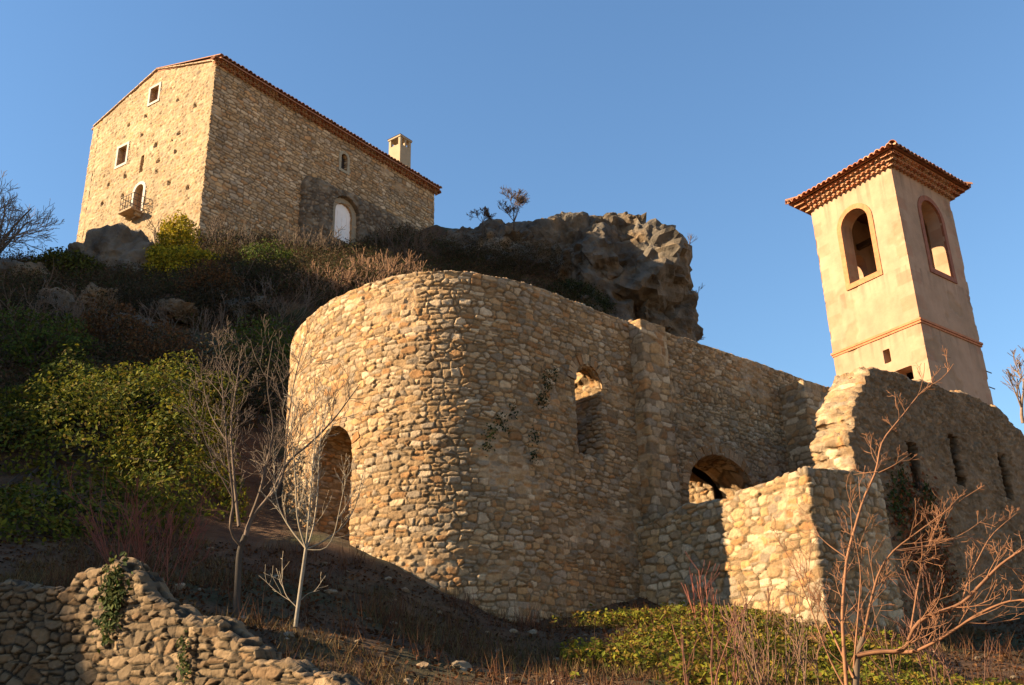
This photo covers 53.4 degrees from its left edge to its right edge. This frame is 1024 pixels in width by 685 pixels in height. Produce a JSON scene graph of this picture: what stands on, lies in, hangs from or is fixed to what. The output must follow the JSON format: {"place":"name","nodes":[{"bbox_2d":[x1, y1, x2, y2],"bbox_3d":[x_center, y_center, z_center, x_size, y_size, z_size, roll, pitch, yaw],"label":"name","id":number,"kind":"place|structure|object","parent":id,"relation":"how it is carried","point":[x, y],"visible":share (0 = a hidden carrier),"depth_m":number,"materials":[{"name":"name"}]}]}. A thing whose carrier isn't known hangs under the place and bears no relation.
{"place":"outdoors","nodes":[
{"label":"outdoors","id":0,"kind":"place"},
{"bbox_2d":[0,225,1023,684],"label":"hillside","id":1,"kind":"structure","parent":0,"point":[268,525],"depth_m":18.23,"materials":[{"name":"brown soil"}]},
{"bbox_2d":[0,258,23,278],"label":"boulder","id":2,"kind":"object","parent":1,"relation":"on","point":[13,262],"visible":0.1,"depth_m":46.48,"materials":[{"name":"stone"}]},
{"bbox_2d":[0,170,63,261],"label":"bare tree","id":3,"kind":"object","parent":1,"relation":"on","point":[6,239],"visible":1,"depth_m":49.93,"materials":[{"name":"brown plant"}]},
{"bbox_2d":[12,262,52,281],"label":"boulder","id":4,"kind":"object","parent":1,"relation":"on","point":[35,265],"visible":0.1,"depth_m":46.59,"materials":[{"name":"stone"}]},
{"bbox_2d":[0,278,79,326],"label":"scrub bush","id":5,"kind":"object","parent":1,"relation":"on","point":[28,300],"visible":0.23,"depth_m":35.46,"materials":[{"name":"green plant"}]},
{"bbox_2d":[0,298,109,374],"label":"hillside bush","id":6,"kind":"object","parent":1,"relation":"on","point":[24,342],"visible":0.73,"depth_m":29.61,"materials":[{"name":"green plant"}]},
{"bbox_2d":[31,287,80,319],"bbox_3d":[-16.796,-1.022,37.161,2.242,1.808,1.789,-2,-22,0],"label":"boulder","id":7,"kind":"object","parent":1,"relation":"on","point":[69,297],"visible":0.15,"depth_m":36.72,"materials":[{"name":"stone"}]},
{"bbox_2d":[0,253,120,337],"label":"dead brush","id":8,"kind":"object","parent":1,"relation":"on","point":[40,304],"visible":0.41,"depth_m":34.04,"materials":[{"name":"brown plant"}]},
{"bbox_2d":[24,246,106,281],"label":"evergreen bush","id":9,"kind":"object","parent":1,"relation":"on","point":[58,254],"visible":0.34,"depth_m":48.22,"materials":[{"name":"green plant"}]},
{"bbox_2d":[75,282,122,311],"bbox_3d":[-15.891,-1.529,39.082,1.622,1.566,1.380,-2,-22,0],"label":"boulder","id":10,"kind":"object","parent":1,"relation":"on","point":[92,293],"visible":0.34,"depth_m":38.76,"materials":[{"name":"stone"}]},
{"bbox_2d":[26,284,173,349],"bbox_3d":[-13.990,-0.789,34.162,5.535,3.631,3.214,-2,-22,0],"label":"dead brush","id":11,"kind":"object","parent":1,"relation":"on","point":[79,307],"visible":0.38,"depth_m":34.37,"materials":[{"name":"brown plant"}]},
{"bbox_2d":[54,300,154,354],"bbox_3d":[-13.474,-0.350,33.750,3.466,2.207,2.648,-2,-22,0],"label":"hillside bush","id":12,"kind":"object","parent":1,"relation":"on","point":[122,325],"visible":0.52,"depth_m":33.23,"materials":[{"name":"green plant"}]},
{"bbox_2d":[61,222,154,276],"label":"boulder","id":13,"kind":"object","parent":1,"relation":"on","point":[121,242],"visible":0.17,"depth_m":49.56,"materials":[{"name":"stone"}]},
{"bbox_2d":[0,343,250,544],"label":"ivy thicket","id":14,"kind":"object","parent":1,"relation":"on","point":[98,381],"visible":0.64,"depth_m":22.34,"materials":[{"name":"green plant"}]},
{"bbox_2d":[78,277,185,323],"bbox_3d":[-14.292,-1.359,38.685,4.311,2.657,3.067,-2,-22,0],"label":"scrub bush","id":15,"kind":"object","parent":1,"relation":"on","point":[131,298],"visible":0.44,"depth_m":38.44,"materials":[{"name":"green plant"}]},
{"bbox_2d":[111,312,154,333],"bbox_3d":[-13.753,-0.435,36.812,1.715,1.233,1.361,-2,-22,0],"label":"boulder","id":16,"kind":"object","parent":1,"relation":"on","point":[144,319],"visible":0.22,"depth_m":36.56,"materials":[{"name":"stone"}]},
{"bbox_2d":[113,502,162,557],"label":"red stemmed shrub","id":17,"kind":"object","parent":1,"relation":"on","point":[143,537],"visible":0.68,"depth_m":14.80,"materials":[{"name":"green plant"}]},
{"bbox_2d":[62,463,220,585],"bbox_3d":[-5.396,2.714,14.826,2.228,1.924,1.828,-2,-22,0],"label":"red stemmed shrub","id":18,"kind":"object","parent":1,"relation":"on","point":[135,516],"visible":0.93,"depth_m":14.78,"materials":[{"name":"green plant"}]},
{"bbox_2d":[109,316,212,373],"bbox_3d":[-10.964,0.406,31.878,3.279,2.562,2.645,-2,-22,0],"label":"hillside bush","id":19,"kind":"object","parent":1,"relation":"on","point":[161,342],"visible":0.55,"depth_m":31.53,"materials":[{"name":"green plant"}]},
{"bbox_2d":[133,215,190,246],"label":"bare shrub","id":20,"kind":"object","parent":1,"relation":"on","point":[154,234],"visible":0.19,"depth_m":54.58,"materials":[{"name":"brown plant"}]},
{"bbox_2d":[155,298,199,323],"bbox_3d":[-12.732,-1.217,38.453,1.684,0.885,1.354,-2,-22,0],"label":"boulder","id":21,"kind":"object","parent":1,"relation":"on","point":[176,305],"visible":0.79,"depth_m":38.27,"materials":[{"name":"stone"}]},
{"bbox_2d":[141,209,220,278],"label":"evergreen bush","id":22,"kind":"object","parent":1,"relation":"on","point":[177,252],"visible":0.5,"depth_m":48.62,"materials":[{"name":"green plant"}]},
{"bbox_2d":[131,294,257,357],"bbox_3d":[-11.044,-0.403,35.442,4.976,3.050,2.302,-6,-23,12],"label":"dead brush","id":23,"kind":"object","parent":1,"relation":"on","point":[204,331],"visible":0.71,"depth_m":35.56,"materials":[{"name":"brown plant"}]},
{"bbox_2d":[0,556,394,684],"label":"dry stone wall","id":24,"kind":"structure","parent":1,"relation":"on","point":[47,633],"depth_m":11.75,"materials":[{"name":"beige stone"}]},
{"bbox_2d":[91,551,132,653],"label":"wall ivy","id":25,"kind":"object","parent":24,"relation":"attached to","point":[110,600],"depth_m":11.89,"materials":[{"name":"green plant"}]},
{"bbox_2d":[172,629,191,682],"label":"wall ivy","id":26,"kind":"object","parent":24,"relation":"attached to","point":[181,658],"depth_m":11.08,"materials":[{"name":"green plant"}]},
{"bbox_2d":[173,256,243,304],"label":"hillside bush","id":27,"kind":"object","parent":1,"relation":"on","point":[212,276],"visible":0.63,"depth_m":40.82,"materials":[{"name":"green plant"}]},
{"bbox_2d":[151,272,286,329],"bbox_3d":[-11.358,-1.335,39.247,5.095,2.738,3.144,-2,-22,0],"label":"scrub bush","id":28,"kind":"object","parent":1,"relation":"on","point":[211,295],"visible":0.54,"depth_m":38.98,"materials":[{"name":"green plant"}]},
{"bbox_2d":[185,210,258,253],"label":"bare shrub","id":29,"kind":"object","parent":1,"relation":"on","point":[212,233],"visible":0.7,"depth_m":54.81,"materials":[{"name":"brown plant"}]},
{"bbox_2d":[158,329,288,414],"bbox_3d":[-8.293,1.297,29.441,4.318,3.463,2.803,-2,-22,0],"label":"scrub bush","id":30,"kind":"object","parent":1,"relation":"on","point":[264,367],"visible":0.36,"depth_m":29.17,"materials":[{"name":"green plant"}]},
{"bbox_2d":[221,295,270,324],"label":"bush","id":31,"kind":"object","parent":1,"relation":"on","point":[230,301],"visible":0.52,"depth_m":39.55,"materials":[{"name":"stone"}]},
{"bbox_2d":[239,231,259,252],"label":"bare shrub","id":32,"kind":"object","parent":1,"relation":"on","point":[250,240],"visible":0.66,"depth_m":51.73,"materials":[{"name":"brown plant"}]},
{"bbox_2d":[213,310,300,380],"bbox_3d":[-8.470,0.180,33.505,3.054,2.930,2.745,10,-25,-26],"label":"hillside bush","id":33,"kind":"object","parent":1,"relation":"on","point":[259,340],"visible":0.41,"depth_m":33.31,"materials":[{"name":"green plant"}]},
{"bbox_2d":[76,53,441,248],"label":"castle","id":34,"kind":"structure","parent":1,"relation":"on","point":[195,140],"depth_m":63.04,"materials":[{"name":"stone"}]},
{"bbox_2d":[114,141,129,169],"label":"window","id":35,"kind":"structure","parent":34,"relation":"in","point":[125,155],"depth_m":63.89,"materials":[{"name":"white paint"}]},
{"bbox_2d":[131,181,145,210],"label":"balcony door","id":36,"kind":"structure","parent":34,"relation":"in","point":[143,191],"depth_m":61.43,"materials":[{"name":"white paint"}]},
{"bbox_2d":[147,81,161,106],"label":"window","id":37,"kind":"structure","parent":34,"relation":"in","point":[157,94],"depth_m":63.90,"materials":[{"name":"white paint"}]},
{"bbox_2d":[338,151,349,174],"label":"window","id":38,"kind":"structure","parent":34,"relation":"in","point":[341,164],"depth_m":68.24,"materials":[{"name":"grey stone"}]},
{"bbox_2d":[332,198,355,244],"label":"door","id":39,"kind":"structure","parent":34,"relation":"in","point":[341,216],"depth_m":66.81,"materials":[{"name":"white paint"}]},
{"bbox_2d":[170,314,366,620],"bbox_3d":[-3.474,1.652,14.000,2.754,4.328,1.918,-2,-22,0],"label":"bare tree","id":40,"kind":"object","parent":1,"relation":"on","point":[239,553],"visible":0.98,"depth_m":14.01,"materials":[{"name":"brown plant"}]},
{"bbox_2d":[237,236,299,272],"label":"hillside bush","id":41,"kind":"object","parent":1,"relation":"on","point":[278,251],"visible":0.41,"depth_m":48.31,"materials":[{"name":"green plant"}]},
{"bbox_2d":[203,260,337,336],"bbox_3d":[-9.438,-1.703,40.089,5.083,4.226,2.982,-2,-22,0],"label":"dead brush","id":42,"kind":"object","parent":1,"relation":"on","point":[292,308],"visible":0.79,"depth_m":39.76,"materials":[{"name":"brown plant"}]},
{"bbox_2d":[227,247,327,297],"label":"scrub bush","id":43,"kind":"object","parent":1,"relation":"on","point":[290,266],"visible":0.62,"depth_m":42.33,"materials":[{"name":"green plant"}]},
{"bbox_2d":[0,221,608,452],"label":"brush","id":44,"kind":"object","parent":1,"relation":"on","point":[111,276],"visible":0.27,"depth_m":44.09,"materials":[{"name":"brown plant"}]},
{"bbox_2d":[270,218,345,255],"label":"bare shrub","id":45,"kind":"object","parent":1,"relation":"on","point":[323,240],"visible":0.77,"depth_m":55.37,"materials":[{"name":"brown plant"}]},
{"bbox_2d":[250,379,376,626],"bbox_3d":[-2.694,2.009,13.498,1.786,3.429,1.232,-2,-22,0],"label":"bare sapling","id":46,"kind":"object","parent":1,"relation":"on","point":[304,544],"visible":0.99,"depth_m":13.44,"materials":[{"name":"brown plant"}]},
{"bbox_2d":[283,259,355,302],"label":"dry shrub","id":47,"kind":"object","parent":1,"relation":"on","point":[348,273],"visible":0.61,"depth_m":42.49,"materials":[{"name":"brown plant"}]},
{"bbox_2d":[296,237,342,253],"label":"bare shrub","id":48,"kind":"object","parent":1,"relation":"on","point":[319,240],"visible":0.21,"depth_m":56.85,"materials":[{"name":"brown plant"}]},
{"bbox_2d":[335,257,399,292],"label":"dry shrub","id":49,"kind":"object","parent":1,"relation":"on","point":[366,275],"visible":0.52,"depth_m":43.62,"materials":[{"name":"brown plant"}]},
{"bbox_2d":[341,246,420,280],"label":"dry shrub","id":50,"kind":"object","parent":1,"relation":"on","point":[394,263],"visible":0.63,"depth_m":45.84,"materials":[{"name":"brown plant"}]},
{"bbox_2d":[377,243,424,267],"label":"bare shrub","id":51,"kind":"object","parent":1,"relation":"on","point":[404,252],"visible":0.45,"depth_m":59.44,"materials":[{"name":"brown plant"}]},
{"bbox_2d":[368,221,436,260],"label":"bare shrub","id":52,"kind":"object","parent":1,"relation":"on","point":[382,234],"visible":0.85,"depth_m":62.79,"materials":[{"name":"brown plant"}]},
{"bbox_2d":[403,260,434,273],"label":"dry shrub","id":53,"kind":"object","parent":1,"relation":"on","point":[418,267],"visible":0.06,"depth_m":45.88,"materials":[{"name":"brown plant"}]},
{"bbox_2d":[434,231,522,274],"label":"scrub bush","id":54,"kind":"object","parent":1,"relation":"on","point":[482,252],"visible":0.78,"depth_m":63.72,"materials":[{"name":"green plant"}]},
{"bbox_2d":[0,522,1023,684],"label":"dry grass","id":55,"kind":"structure","parent":1,"relation":"on","point":[30,576],"depth_m":15.24,"materials":[{"name":"brown plant"}]},
{"bbox_2d":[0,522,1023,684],"bbox_3d":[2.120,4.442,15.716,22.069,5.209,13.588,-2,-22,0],"label":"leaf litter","id":56,"kind":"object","parent":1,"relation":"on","point":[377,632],"visible":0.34,"depth_m":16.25,"materials":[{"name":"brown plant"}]},
{"bbox_2d":[481,230,571,280],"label":"scrub bush","id":57,"kind":"object","parent":1,"relation":"on","point":[542,262],"visible":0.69,"depth_m":65.46,"materials":[{"name":"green plant"}]},
{"bbox_2d":[281,270,829,622],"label":"ruined church","id":58,"kind":"structure","parent":1,"relation":"on","point":[640,422],"depth_m":21.54,"materials":[{"name":"stone"}]},
{"bbox_2d":[478,402,520,456],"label":"wall ivy","id":59,"kind":"object","parent":58,"relation":"attached to","point":[510,414],"depth_m":20.52,"materials":[{"name":"green plant"}]},
{"bbox_2d":[528,424,540,463],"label":"wall ivy","id":60,"kind":"object","parent":58,"relation":"attached to","point":[534,453],"depth_m":20.83,"materials":[{"name":"green plant"}]},
{"bbox_2d":[536,364,558,414],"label":"wall ivy","id":61,"kind":"object","parent":58,"relation":"attached to","point":[548,386],"depth_m":21.61,"materials":[{"name":"green plant"}]},
{"bbox_2d":[446,211,702,342],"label":"rock outcrop","id":62,"kind":"object","parent":1,"relation":"on","point":[635,267],"visible":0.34,"depth_m":66.21,"materials":[{"name":"stone"}]},
{"bbox_2d":[467,206,496,234],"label":"bare tree","id":63,"kind":"object","parent":62,"relation":"on","point":[486,213],"visible":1,"depth_m":68.00,"materials":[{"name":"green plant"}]},
{"bbox_2d":[497,185,529,229],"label":"bare tree","id":64,"kind":"object","parent":62,"relation":"on","point":[521,199],"visible":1,"depth_m":68.22,"materials":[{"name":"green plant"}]},
{"bbox_2d":[695,331,705,340],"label":"bare shrub","id":65,"kind":"object","parent":62,"relation":"on","point":[700,336],"visible":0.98,"depth_m":67.00,"materials":[{"name":"brown plant"}]},
{"bbox_2d":[548,278,616,313],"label":"evergreen bush","id":66,"kind":"object","parent":1,"relation":"on","point":[596,294],"visible":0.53,"depth_m":63.75,"materials":[{"name":"green plant"}]},
{"bbox_2d":[163,547,1019,684],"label":"loose stones","id":67,"kind":"object","parent":1,"relation":"on","point":[463,665],"visible":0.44,"depth_m":14.47,"materials":[{"name":"grey stone"}]},
{"bbox_2d":[681,551,719,624],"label":"red stemmed shrub","id":68,"kind":"object","parent":1,"relation":"on","point":[691,577],"visible":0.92,"depth_m":17.16,"materials":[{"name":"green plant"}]},
{"bbox_2d":[672,572,755,684],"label":"red stemmed shrub","id":69,"kind":"object","parent":1,"relation":"on","point":[711,662],"visible":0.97,"depth_m":10.83,"materials":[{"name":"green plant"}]},
{"bbox_2d":[714,581,811,684],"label":"bare shrub","id":70,"kind":"object","parent":1,"relation":"on","point":[758,664],"visible":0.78,"depth_m":11.04,"materials":[{"name":"brown plant"}]},
{"bbox_2d":[636,466,905,635],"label":"annex wall","id":71,"kind":"structure","parent":1,"relation":"on","point":[734,538],"depth_m":19.86,"materials":[{"name":"stone"}]},
{"bbox_2d":[721,581,827,684],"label":"bare shrub","id":72,"kind":"object","parent":1,"relation":"on","point":[799,657],"visible":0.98,"depth_m":10.60,"materials":[{"name":"brown plant"}]},
{"bbox_2d":[552,601,1023,684],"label":"ground cover","id":73,"kind":"object","parent":1,"relation":"on","point":[675,666],"visible":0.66,"depth_m":14.92,"materials":[{"name":"green plant"}]},
{"bbox_2d":[785,140,994,404],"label":"bell tower","id":74,"kind":"structure","parent":1,"relation":"on","point":[895,288],"depth_m":31.89,"materials":[{"name":"paint"}]},
{"bbox_2d":[770,345,1023,684],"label":"bare tree","id":75,"kind":"object","parent":1,"relation":"on","point":[859,654],"visible":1,"depth_m":10.31,"materials":[{"name":"brown plant"}]},
{"bbox_2d":[830,531,1001,684],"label":"bare shrub","id":76,"kind":"object","parent":1,"relation":"on","point":[924,643],"visible":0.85,"depth_m":10.70,"materials":[{"name":"brown plant"}]},
{"bbox_2d":[809,366,1023,632],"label":"ruined wall","id":77,"kind":"structure","parent":1,"relation":"on","point":[959,440],"depth_m":22.83,"materials":[{"name":"stone"}]},
{"bbox_2d":[885,461,935,535],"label":"wall ivy","id":78,"kind":"object","parent":77,"relation":"attached to","point":[895,508],"depth_m":21.44,"materials":[{"name":"green plant"}]},
{"bbox_2d":[881,448,970,629],"bbox_3d":[8.800,4.426,21.449,4.112,4.415,0.188,17,-28,-37],"label":"wall ivy","id":79,"kind":"object","parent":77,"relation":"attached to","point":[911,509],"depth_m":21.47,"materials":[{"name":"green plant"}]},
{"bbox_2d":[1001,347,1023,422],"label":"bare tree","id":80,"kind":"object","parent":1,"relation":"on","point":[1010,376],"visible":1,"depth_m":37.62,"materials":[{"name":"brown plant"}]},
{"bbox_2d":[0,0,1023,434],"label":"sky","id":81,"kind":"structure","parent":0,"point":[702,118],"materials":[{"name":"blue"}]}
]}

